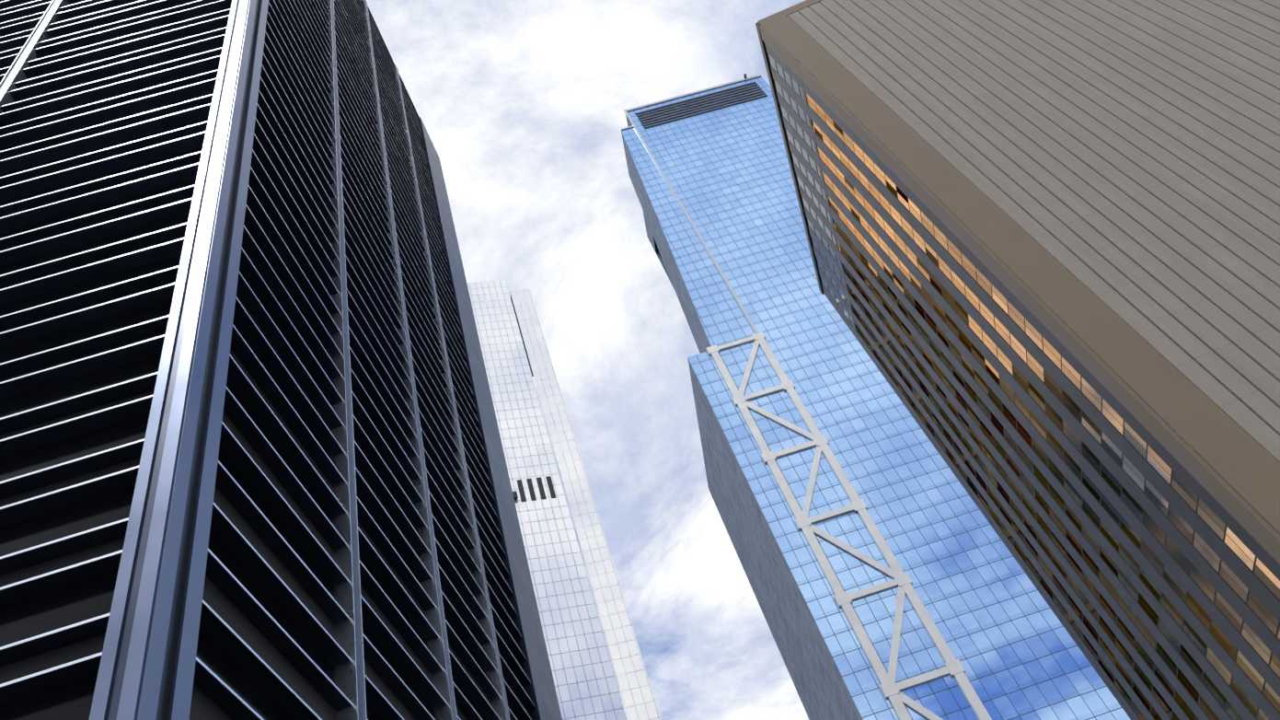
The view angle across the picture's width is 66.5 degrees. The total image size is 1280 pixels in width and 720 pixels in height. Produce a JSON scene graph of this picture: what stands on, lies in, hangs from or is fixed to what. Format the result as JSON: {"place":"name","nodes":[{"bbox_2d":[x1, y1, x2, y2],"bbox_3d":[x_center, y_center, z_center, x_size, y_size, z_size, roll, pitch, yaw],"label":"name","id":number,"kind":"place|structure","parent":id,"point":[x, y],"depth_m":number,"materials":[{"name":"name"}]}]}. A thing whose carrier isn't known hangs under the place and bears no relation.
{"place":"outdoors","nodes":[
{"label":"outdoors","id":0,"kind":"place"},
{"bbox_2d":[0,0,562,719],"bbox_3d":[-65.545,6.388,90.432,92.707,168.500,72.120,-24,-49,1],"label":"skyscraper","id":1,"kind":"structure","parent":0,"point":[252,462],"depth_m":54.82,"materials":[{"name":"black glass"}]},
{"bbox_2d":[466,279,660,719],"bbox_3d":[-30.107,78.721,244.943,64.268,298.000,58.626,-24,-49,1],"label":"tower","id":2,"kind":"structure","parent":0,"point":[515,354],"depth_m":257.91,"materials":[{"name":"white glass"}]},
{"bbox_2d":[366,0,808,719],"label":"sky","id":3,"kind":"structure","parent":0,"point":[521,104],"materials":[{"name":"white"}]},
{"bbox_2d":[620,73,1130,719],"bbox_3d":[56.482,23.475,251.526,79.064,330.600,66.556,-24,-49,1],"label":"tower","id":4,"kind":"structure","parent":0,"point":[887,576],"depth_m":215.04,"materials":[{"name":"blue glass"}]},
{"bbox_2d":[755,0,1279,719],"bbox_3d":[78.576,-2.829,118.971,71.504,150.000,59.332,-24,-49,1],"label":"building","id":5,"kind":"structure","parent":0,"point":[1043,237],"depth_m":109.58,"materials":[{"name":"grey"}]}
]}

